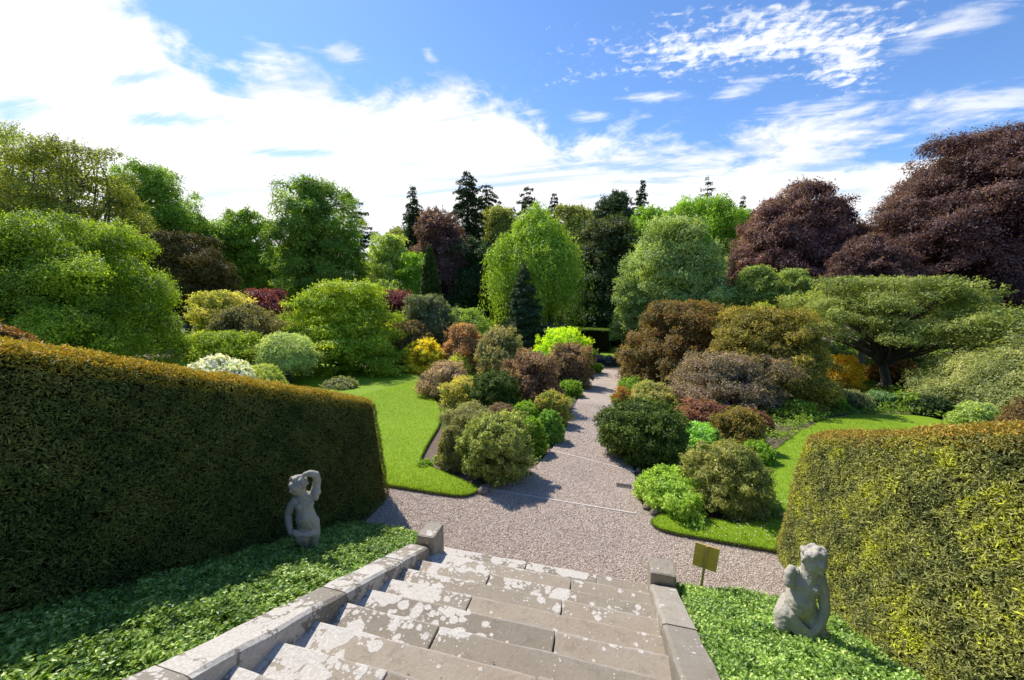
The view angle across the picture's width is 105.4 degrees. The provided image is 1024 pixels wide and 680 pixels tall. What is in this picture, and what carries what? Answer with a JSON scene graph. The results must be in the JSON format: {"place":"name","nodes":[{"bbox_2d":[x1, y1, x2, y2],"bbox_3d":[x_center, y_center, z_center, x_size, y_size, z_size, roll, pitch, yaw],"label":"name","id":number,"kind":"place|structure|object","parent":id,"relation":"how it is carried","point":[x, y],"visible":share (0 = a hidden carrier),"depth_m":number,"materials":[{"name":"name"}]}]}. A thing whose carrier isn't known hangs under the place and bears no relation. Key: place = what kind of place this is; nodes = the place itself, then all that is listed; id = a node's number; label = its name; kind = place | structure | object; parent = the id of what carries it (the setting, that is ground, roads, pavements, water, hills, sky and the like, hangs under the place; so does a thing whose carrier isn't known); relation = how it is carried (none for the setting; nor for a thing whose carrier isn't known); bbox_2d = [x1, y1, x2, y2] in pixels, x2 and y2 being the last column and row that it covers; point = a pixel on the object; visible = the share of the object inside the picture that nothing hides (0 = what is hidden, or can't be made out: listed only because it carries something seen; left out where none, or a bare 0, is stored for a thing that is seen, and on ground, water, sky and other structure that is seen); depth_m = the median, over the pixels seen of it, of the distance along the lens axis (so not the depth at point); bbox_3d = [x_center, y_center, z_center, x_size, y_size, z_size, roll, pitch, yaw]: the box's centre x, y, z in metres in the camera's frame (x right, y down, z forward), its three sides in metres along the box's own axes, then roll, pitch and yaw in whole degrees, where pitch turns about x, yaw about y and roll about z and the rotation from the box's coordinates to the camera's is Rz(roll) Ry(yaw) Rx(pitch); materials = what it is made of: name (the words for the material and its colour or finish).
{"place":"outdoors","nodes":[
{"label":"outdoors","id":0,"kind":"place"},
{"bbox_2d":[153,355,479,497],"bbox_3d":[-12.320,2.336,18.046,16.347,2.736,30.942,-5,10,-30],"label":"lawn","id":1,"kind":"structure","parent":0,"point":[369,384],"depth_m":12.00,"materials":[{"name":"plant"}]},
{"bbox_2d":[318,375,359,389],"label":"grey plant","id":2,"kind":"object","parent":1,"relation":"on","point":[344,383],"visible":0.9,"depth_m":16.73,"materials":[{"name":"green plant"}]},
{"bbox_2d":[413,358,468,399],"bbox_3d":[-2.895,1.736,16.059,2.536,1.780,2.542,-5,10,-32],"label":"heather mound","id":3,"kind":"object","parent":1,"relation":"on","point":[439,372],"visible":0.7,"depth_m":15.39,"materials":[{"name":"brown plant"}]},
{"bbox_2d":[0,0,1023,271],"label":"sky","id":4,"kind":"structure","parent":0,"point":[578,101],"materials":[{"name":"blue"}]},
{"bbox_2d":[118,311,949,522],"bbox_3d":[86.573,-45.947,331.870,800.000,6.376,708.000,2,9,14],"label":"ground","id":5,"kind":"structure","parent":0,"point":[431,451],"depth_m":11.30,"materials":[{"name":"soil"}]},
{"bbox_2d":[0,318,47,344],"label":"copper hedge","id":6,"kind":"object","parent":5,"relation":"on","point":[17,332],"visible":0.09,"depth_m":3.66,"materials":[{"name":"brown plant"}]},
{"bbox_2d":[0,117,88,205],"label":"oak tree","id":7,"kind":"object","parent":5,"relation":"on","point":[8,136],"visible":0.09,"depth_m":28.49,"materials":[{"name":"green plant"}]},
{"bbox_2d":[0,131,159,261],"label":"ash tree","id":8,"kind":"object","parent":5,"relation":"on","point":[56,186],"visible":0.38,"depth_m":24.84,"materials":[{"name":"green plant"}]},
{"bbox_2d":[0,202,196,364],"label":"shrub","id":9,"kind":"object","parent":5,"relation":"on","point":[59,284],"visible":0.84,"depth_m":13.63,"materials":[{"name":"green plant"}]},
{"bbox_2d":[98,156,224,339],"bbox_3d":[-36.045,-8.787,40.589,10.004,18.866,10.036,2,9,14],"label":"lime tree","id":10,"kind":"object","parent":5,"relation":"on","point":[170,214],"visible":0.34,"depth_m":38.84,"materials":[{"name":"green plant"}]},
{"bbox_2d":[126,228,243,350],"bbox_3d":[-23.391,-3.163,27.782,7.904,9.217,7.163,2,9,14],"label":"brown yew","id":11,"kind":"object","parent":5,"relation":"on","point":[192,263],"visible":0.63,"depth_m":26.23,"materials":[{"name":"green plant"}]},
{"bbox_2d":[0,335,389,617],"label":"yew hedge","id":12,"kind":"object","parent":5,"relation":"on","point":[114,470],"visible":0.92,"depth_m":3.32,"materials":[{"name":"green plant"}]},
{"bbox_2d":[0,519,417,679],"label":"ground cover","id":13,"kind":"object","parent":5,"relation":"on","point":[123,631],"visible":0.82,"depth_m":2.73,"materials":[{"name":"green plant"}]},
{"bbox_2d":[284,470,320,547],"bbox_3d":[-2.288,1.983,4.314,0.378,1.121,0.225,-8,12,-41],"label":"putto statue","id":14,"kind":"object","parent":13,"relation":"on","point":[306,533],"visible":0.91,"depth_m":4.23,"materials":[{"name":"stone"}]},
{"bbox_2d":[168,328,263,366],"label":"lime maple shrub","id":15,"kind":"object","parent":5,"relation":"on","point":[231,343],"visible":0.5,"depth_m":16.55,"materials":[{"name":"green plant"}]},
{"bbox_2d":[176,289,255,345],"bbox_3d":[-15.490,-0.417,21.071,4.064,4.649,4.483,2,9,14],"label":"viburnum","id":16,"kind":"object","parent":5,"relation":"on","point":[204,303],"visible":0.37,"depth_m":20.16,"materials":[{"name":"yellow plant"}]},
{"bbox_2d":[187,353,264,378],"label":"white rhododendron","id":17,"kind":"object","parent":5,"relation":"on","point":[220,362],"visible":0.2,"depth_m":14.18,"materials":[{"name":"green plant"}]},
{"bbox_2d":[194,217,265,294],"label":"beech tree","id":18,"kind":"object","parent":5,"relation":"on","point":[221,233],"visible":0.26,"depth_m":43.97,"materials":[{"name":"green plant"}]},
{"bbox_2d":[199,302,289,354],"bbox_3d":[-12.896,0.128,19.035,3.988,3.920,4.351,2,9,14],"label":"rhododendron","id":19,"kind":"object","parent":5,"relation":"on","point":[246,317],"visible":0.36,"depth_m":18.30,"materials":[{"name":"green plant"}]},
{"bbox_2d":[215,204,283,302],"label":"sycamore tree","id":20,"kind":"object","parent":5,"relation":"on","point":[260,277],"visible":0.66,"depth_m":45.39,"materials":[{"name":"green plant"}]},
{"bbox_2d":[240,288,290,325],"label":"red maple","id":21,"kind":"object","parent":5,"relation":"on","point":[266,298],"visible":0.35,"depth_m":27.14,"materials":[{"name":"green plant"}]},
{"bbox_2d":[249,363,288,383],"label":"shrub","id":22,"kind":"object","parent":5,"relation":"on","point":[271,372],"visible":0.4,"depth_m":15.32,"materials":[{"name":"green plant"}]},
{"bbox_2d":[123,543,429,679],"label":"stone kerb","id":23,"kind":"structure","parent":5,"relation":"on","point":[250,645],"depth_m":2.74,"materials":[{"name":"stone"}]},
{"bbox_2d":[248,329,325,382],"bbox_3d":[-10.291,0.802,17.767,3.201,2.681,3.351,2,9,14],"label":"round shrub","id":24,"kind":"object","parent":5,"relation":"on","point":[287,353],"visible":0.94,"depth_m":16.93,"materials":[{"name":"green plant"}]},
{"bbox_2d":[254,172,373,314],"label":"tall tree","id":25,"kind":"object","parent":5,"relation":"on","point":[316,242],"visible":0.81,"depth_m":41.81,"materials":[{"name":"green plant"}]},
{"bbox_2d":[271,277,412,377],"bbox_3d":[-9.550,0.103,22.307,8.672,7.318,8.495,2,9,14],"label":"japanese maple","id":26,"kind":"object","parent":5,"relation":"on","point":[331,333],"visible":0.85,"depth_m":20.63,"materials":[{"name":"green plant"}]},
{"bbox_2d":[363,231,414,283],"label":"poplar tree","id":27,"kind":"object","parent":5,"relation":"on","point":[384,263],"visible":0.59,"depth_m":49.61,"materials":[{"name":"green plant"}]},
{"bbox_2d":[376,288,412,334],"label":"red maple","id":28,"kind":"object","parent":5,"relation":"on","point":[395,299],"visible":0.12,"depth_m":26.73,"materials":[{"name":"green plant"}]},
{"bbox_2d":[387,318,433,366],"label":"brown shrub","id":29,"kind":"object","parent":5,"relation":"on","point":[409,325],"visible":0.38,"depth_m":23.53,"materials":[{"name":"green plant"}]},
{"bbox_2d":[400,185,423,252],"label":"conifer","id":30,"kind":"object","parent":5,"relation":"on","point":[412,211],"visible":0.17,"depth_m":74.27,"materials":[{"name":"green plant"}]},
{"bbox_2d":[390,251,441,294],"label":"poplar tree","id":31,"kind":"object","parent":5,"relation":"on","point":[415,264],"visible":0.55,"depth_m":47.64,"materials":[{"name":"green plant"}]},
{"bbox_2d":[399,337,447,373],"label":"azalea","id":32,"kind":"object","parent":5,"relation":"on","point":[428,351],"visible":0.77,"depth_m":22.62,"materials":[{"name":"yellow plant"}]},
{"bbox_2d":[391,293,462,347],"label":"grey shrub","id":33,"kind":"object","parent":5,"relation":"on","point":[432,310],"visible":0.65,"depth_m":25.16,"materials":[{"name":"green plant"}]},
{"bbox_2d":[417,522,443,554],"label":"stone pier","id":34,"kind":"structure","parent":5,"relation":"on","point":[430,535],"depth_m":5.02,"materials":[{"name":"stone"}]},
{"bbox_2d":[419,244,442,302],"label":"cone tree","id":35,"kind":"object","parent":5,"relation":"on","point":[430,284],"visible":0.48,"depth_m":40.81,"materials":[{"name":"green plant"}]},
{"bbox_2d":[407,205,469,303],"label":"copper beech","id":36,"kind":"object","parent":5,"relation":"on","point":[436,229],"visible":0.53,"depth_m":50.41,"materials":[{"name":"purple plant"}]},
{"bbox_2d":[221,547,670,679],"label":"stone staircase","id":37,"kind":"structure","parent":5,"relation":"on","point":[451,614],"depth_m":3.19,"materials":[{"name":"stone"}]},
{"bbox_2d":[436,425,463,473],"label":"olive shrub","id":38,"kind":"object","parent":5,"relation":"on","point":[449,459],"visible":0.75,"depth_m":7.85,"materials":[{"name":"green plant"}]},
{"bbox_2d":[437,374,477,410],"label":"yellow rhododendron","id":39,"kind":"object","parent":5,"relation":"on","point":[453,393],"visible":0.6,"depth_m":13.29,"materials":[{"name":"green plant"}]},
{"bbox_2d":[440,322,484,371],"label":"pink rhododendron","id":40,"kind":"object","parent":5,"relation":"on","point":[462,337],"visible":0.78,"depth_m":23.29,"materials":[{"name":"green plant"}]},
{"bbox_2d":[436,399,493,436],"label":"shrub","id":41,"kind":"object","parent":5,"relation":"on","point":[460,415],"visible":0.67,"depth_m":10.12,"materials":[{"name":"green plant"}]},
{"bbox_2d":[439,306,495,346],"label":"light shrub","id":42,"kind":"object","parent":5,"relation":"on","point":[469,314],"visible":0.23,"depth_m":26.29,"materials":[{"name":"green plant"}]},
{"bbox_2d":[446,170,494,324],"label":"fir tree","id":43,"kind":"object","parent":5,"relation":"on","point":[470,201],"visible":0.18,"depth_m":58.73,"materials":[{"name":"green plant"}]},
{"bbox_2d":[441,234,510,326],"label":"dense tree","id":44,"kind":"object","parent":5,"relation":"on","point":[472,276],"visible":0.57,"depth_m":51.41,"materials":[{"name":"green plant"}]},
{"bbox_2d":[462,368,523,410],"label":"spreading yew","id":45,"kind":"object","parent":5,"relation":"on","point":[493,386],"visible":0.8,"depth_m":12.56,"materials":[{"name":"green plant"}]},
{"bbox_2d":[473,324,523,375],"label":"olive rhododendron","id":46,"kind":"object","parent":5,"relation":"on","point":[497,344],"visible":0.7,"depth_m":20.00,"materials":[{"name":"green plant"}]},
{"bbox_2d":[479,203,517,326],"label":"broadleaf tree","id":47,"kind":"object","parent":5,"relation":"on","point":[503,218],"visible":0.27,"depth_m":62.36,"materials":[{"name":"green plant"}]},
{"bbox_2d":[500,263,547,350],"bbox_3d":[0.744,-1.980,31.005,5.467,8.177,5.304,2,9,14],"label":"spruce tree","id":48,"kind":"object","parent":5,"relation":"on","point":[522,312],"visible":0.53,"depth_m":30.21,"materials":[{"name":"green plant"}]},
{"bbox_2d":[500,347,564,405],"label":"brown rhododendron","id":49,"kind":"object","parent":5,"relation":"on","point":[535,373],"visible":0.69,"depth_m":13.55,"materials":[{"name":"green plant"}]},
{"bbox_2d":[521,415,548,456],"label":"green plant","id":50,"kind":"object","parent":5,"relation":"on","point":[538,435],"visible":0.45,"depth_m":9.06,"materials":[{"name":"green plant"}]},
{"bbox_2d":[478,199,597,336],"bbox_3d":[2.453,-6.104,39.385,12.354,15.700,12.259,2,9,14],"label":"weeping tree","id":51,"kind":"object","parent":5,"relation":"on","point":[539,244],"visible":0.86,"depth_m":36.61,"materials":[{"name":"green plant"}]},
{"bbox_2d":[537,409,565,444],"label":"green plant","id":52,"kind":"object","parent":5,"relation":"on","point":[551,420],"visible":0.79,"depth_m":9.98,"materials":[{"name":"green plant"}]},
{"bbox_2d":[533,388,574,426],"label":"variegated shrub","id":53,"kind":"object","parent":5,"relation":"on","point":[552,399],"visible":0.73,"depth_m":11.66,"materials":[{"name":"yellow plant"}]},
{"bbox_2d":[530,326,594,357],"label":"lime azalea","id":54,"kind":"object","parent":5,"relation":"on","point":[563,334],"visible":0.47,"depth_m":25.37,"materials":[{"name":"green plant"}]},
{"bbox_2d":[546,341,596,389],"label":"brown rhododendron","id":55,"kind":"object","parent":5,"relation":"on","point":[574,359],"visible":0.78,"depth_m":19.14,"materials":[{"name":"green plant"}]},
{"bbox_2d":[550,202,593,316],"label":"broadleaf tree","id":56,"kind":"object","parent":5,"relation":"on","point":[578,214],"visible":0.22,"depth_m":59.80,"materials":[{"name":"green plant"}]},
{"bbox_2d":[557,270,624,346],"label":"shady tree","id":57,"kind":"object","parent":5,"relation":"on","point":[603,304],"visible":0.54,"depth_m":47.12,"materials":[{"name":"green plant"}]},
{"bbox_2d":[571,327,610,351],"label":"clipped hedge","id":58,"kind":"object","parent":5,"relation":"on","point":[602,341],"visible":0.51,"depth_m":43.01,"materials":[{"name":"green plant"}]},
{"bbox_2d":[569,211,644,300],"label":"shady tree","id":59,"kind":"object","parent":5,"relation":"on","point":[609,234],"visible":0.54,"depth_m":49.88,"materials":[{"name":"green plant"}]},
{"bbox_2d":[592,188,638,251],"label":"cedar tree","id":60,"kind":"object","parent":5,"relation":"on","point":[615,202],"visible":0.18,"depth_m":70.80,"materials":[{"name":"green plant"}]},
{"bbox_2d":[607,277,651,347],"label":"whitebeam tree","id":61,"kind":"object","parent":5,"relation":"on","point":[624,323],"visible":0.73,"depth_m":31.93,"materials":[{"name":"green plant"}]},
{"bbox_2d":[629,203,669,248],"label":"bright tree","id":62,"kind":"object","parent":5,"relation":"on","point":[649,212],"visible":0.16,"depth_m":56.21,"materials":[{"name":"green plant"}]},
{"bbox_2d":[624,378,676,406],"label":"mixed plants","id":63,"kind":"object","parent":5,"relation":"on","point":[651,389],"visible":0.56,"depth_m":14.89,"materials":[{"name":"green plant"}]},
{"bbox_2d":[647,556,675,592],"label":"stone pier","id":64,"kind":"structure","parent":5,"relation":"on","point":[661,571],"depth_m":4.43,"materials":[{"name":"stone"}]},
{"bbox_2d":[632,463,708,528],"bbox_3d":[2.659,2.619,6.562,1.218,0.652,1.596,2,9,14],"label":"shrub","id":65,"kind":"object","parent":5,"relation":"on","point":[670,489],"visible":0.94,"depth_m":6.36,"materials":[{"name":"green plant"}]},
{"bbox_2d":[613,298,732,387],"bbox_3d":[8.509,0.424,20.627,6.131,5.264,6.488,2,9,14],"label":"brown rhododendron","id":66,"kind":"object","parent":5,"relation":"on","point":[683,327],"visible":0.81,"depth_m":19.41,"materials":[{"name":"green plant"}]},
{"bbox_2d":[609,211,742,347],"bbox_3d":[13.903,-4.201,33.648,10.755,13.072,11.784,2,9,14],"label":"whitebeam tree","id":67,"kind":"object","parent":5,"relation":"on","point":[675,256],"visible":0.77,"depth_m":30.71,"materials":[{"name":"green plant"}]},
{"bbox_2d":[649,584,719,679],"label":"stone kerb","id":68,"kind":"structure","parent":5,"relation":"on","point":[686,653],"depth_m":3.15,"materials":[{"name":"stone"}]},
{"bbox_2d":[674,395,728,426],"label":"purple azalea","id":69,"kind":"object","parent":5,"relation":"on","point":[699,410],"visible":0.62,"depth_m":12.12,"materials":[{"name":"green plant"}]},
{"bbox_2d":[685,420,723,449],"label":"hosta plants","id":70,"kind":"object","parent":5,"relation":"on","point":[702,431],"visible":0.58,"depth_m":9.79,"materials":[{"name":"green plant"}]},
{"bbox_2d":[666,190,749,286],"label":"bright tree","id":71,"kind":"object","parent":5,"relation":"on","point":[713,211],"visible":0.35,"depth_m":47.24,"materials":[{"name":"green plant"}]},
{"bbox_2d":[663,348,808,414],"bbox_3d":[8.512,1.689,15.338,4.842,2.696,5.416,2,9,14],"label":"purple rhododendron","id":72,"kind":"object","parent":5,"relation":"on","point":[714,376],"visible":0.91,"depth_m":14.30,"materials":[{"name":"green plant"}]},
{"bbox_2d":[729,263,784,309],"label":"young tree","id":73,"kind":"object","parent":5,"relation":"on","point":[754,285],"visible":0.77,"depth_m":28.80,"materials":[{"name":"green plant"}]},
{"bbox_2d":[742,437,777,465],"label":"green plant","id":74,"kind":"object","parent":5,"relation":"on","point":[766,454],"visible":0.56,"depth_m":8.73,"materials":[{"name":"green plant"}]},
{"bbox_2d":[706,302,850,414],"bbox_3d":[11.159,0.908,17.181,5.789,5.034,6.285,2,9,14],"label":"olive rhododendron","id":75,"kind":"object","parent":5,"relation":"on","point":[777,333],"visible":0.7,"depth_m":15.60,"materials":[{"name":"green plant"}]},
{"bbox_2d":[621,368,956,513],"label":"undergrowth","id":76,"kind":"object","parent":5,"relation":"on","point":[877,409],"visible":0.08,"depth_m":14.42,"materials":[{"name":"green plant"}]},
{"bbox_2d":[773,267,823,310],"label":"young tree","id":77,"kind":"object","parent":5,"relation":"on","point":[799,279],"visible":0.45,"depth_m":28.00,"materials":[{"name":"green plant"}]},
{"bbox_2d":[774,398,825,420],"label":"border plant","id":78,"kind":"object","parent":5,"relation":"on","point":[796,406],"visible":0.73,"depth_m":13.91,"materials":[{"name":"green plant"}]},
{"bbox_2d":[675,580,929,679],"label":"ground cover","id":79,"kind":"object","parent":5,"relation":"on","point":[741,637],"visible":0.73,"depth_m":3.17,"materials":[{"name":"green plant"}]},
{"bbox_2d":[692,541,719,585],"bbox_3d":[2.223,2.656,4.516,0.254,0.670,0.045,8,17,26],"label":"wooden sign","id":80,"kind":"object","parent":79,"relation":"on","point":[705,556],"visible":0.86,"depth_m":4.47,"materials":[{"name":"yellow wood"}]},
{"bbox_2d":[773,543,830,641],"bbox_3d":[2.595,2.392,3.456,0.461,1.315,0.349,5,10,28],"label":"putto statue","id":81,"kind":"object","parent":79,"relation":"on","point":[797,611],"visible":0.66,"depth_m":3.34,"materials":[{"name":"stone"}]},
{"bbox_2d":[721,176,886,303],"bbox_3d":[28.084,-7.057,39.616,13.920,18.151,14.431,2,9,14],"label":"copper beech","id":82,"kind":"object","parent":5,"relation":"on","point":[800,226],"visible":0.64,"depth_m":35.75,"materials":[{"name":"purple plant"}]},
{"bbox_2d":[620,337,989,382],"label":"undergrowth","id":83,"kind":"object","parent":5,"relation":"on","point":[847,350],"visible":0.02,"depth_m":40.86,"materials":[{"name":"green plant"}]},
{"bbox_2d":[822,353,870,390],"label":"azalea","id":84,"kind":"object","parent":5,"relation":"on","point":[854,374],"visible":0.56,"depth_m":20.33,"materials":[{"name":"orange plant"}]},
{"bbox_2d":[839,388,876,409],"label":"border plant","id":85,"kind":"object","parent":5,"relation":"on","point":[859,398],"visible":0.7,"depth_m":15.89,"materials":[{"name":"green plant"}]},
{"bbox_2d":[815,231,947,363],"bbox_3d":[27.928,-2.808,30.951,7.529,11.276,7.074,2,9,14],"label":"copper beech bough","id":86,"kind":"object","parent":5,"relation":"on","point":[867,257],"visible":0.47,"depth_m":29.24,"materials":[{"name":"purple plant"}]},
{"bbox_2d":[862,358,926,388],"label":"russet shrub","id":87,"kind":"object","parent":5,"relation":"on","point":[895,371],"visible":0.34,"depth_m":22.96,"materials":[{"name":"brown plant"}]},
{"bbox_2d":[774,418,1023,679],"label":"yew hedge","id":88,"kind":"object","parent":5,"relation":"on","point":[917,532],"visible":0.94,"depth_m":3.07,"materials":[{"name":"plant"}]},
{"bbox_2d":[774,274,1023,390],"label":"layered tree","id":89,"kind":"object","parent":5,"relation":"on","point":[944,303],"visible":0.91,"depth_m":18.56,"materials":[{"name":"green plant"}]},
{"bbox_2d":[905,395,955,418],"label":"border plant","id":90,"kind":"object","parent":5,"relation":"on","point":[934,404],"visible":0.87,"depth_m":14.63,"materials":[{"name":"green plant"}]},
{"bbox_2d":[861,119,1023,360],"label":"copper beech","id":91,"kind":"object","parent":5,"relation":"on","point":[960,202],"visible":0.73,"depth_m":30.57,"materials":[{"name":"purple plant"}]},
{"bbox_2d":[896,318,1023,415],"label":"rhododendron","id":92,"kind":"object","parent":5,"relation":"on","point":[993,374],"visible":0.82,"depth_m":14.69,"materials":[{"name":"green plant"}]},
{"bbox_2d":[940,399,1000,425],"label":"pale leafy shrub","id":93,"kind":"object","parent":5,"relation":"on","point":[969,411],"visible":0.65,"depth_m":12.29,"materials":[{"name":"green plant"}]},
{"bbox_2d":[991,395,1023,421],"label":"russet shrub","id":94,"kind":"object","parent":5,"relation":"on","point":[1013,411],"visible":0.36,"depth_m":10.41,"materials":[{"name":"brown plant"}]},
{"bbox_2d":[363,369,787,596],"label":"gravel path","id":95,"kind":"structure","parent":0,"point":[603,385],"depth_m":6.22,"materials":[{"name":"grey gravel"}]},
{"bbox_2d":[453,407,535,489],"bbox_3d":[-0.316,2.124,7.603,1.614,1.427,1.548,2,9,14],"label":"round shrub","id":96,"kind":"object","parent":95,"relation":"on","point":[493,448],"visible":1,"depth_m":7.24,"materials":[{"name":"green plant"}]},
{"bbox_2d":[592,395,694,468],"bbox_3d":[2.981,2.095,9.044,2.330,1.762,2.290,2,9,14],"label":"dark yew","id":97,"kind":"object","parent":95,"relation":"on","point":[635,431],"visible":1,"depth_m":8.43,"materials":[{"name":"green plant"}]},
{"bbox_2d":[649,414,949,552],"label":"lawn","id":98,"kind":"structure","parent":0,"point":[909,421],"depth_m":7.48,"materials":[{"name":"plant"}]},
{"bbox_2d":[676,436,784,523],"bbox_3d":[3.702,2.432,6.642,1.693,1.481,1.508,2,9,14],"label":"yellow rhododendron","id":99,"kind":"object","parent":98,"relation":"on","point":[728,472],"visible":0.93,"depth_m":6.28,"materials":[{"name":"green plant"}]},
{"bbox_2d":[708,405,772,447],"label":"golden shrub","id":100,"kind":"object","parent":98,"relation":"on","point":[741,424],"visible":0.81,"depth_m":9.62,"materials":[{"name":"brown plant"}]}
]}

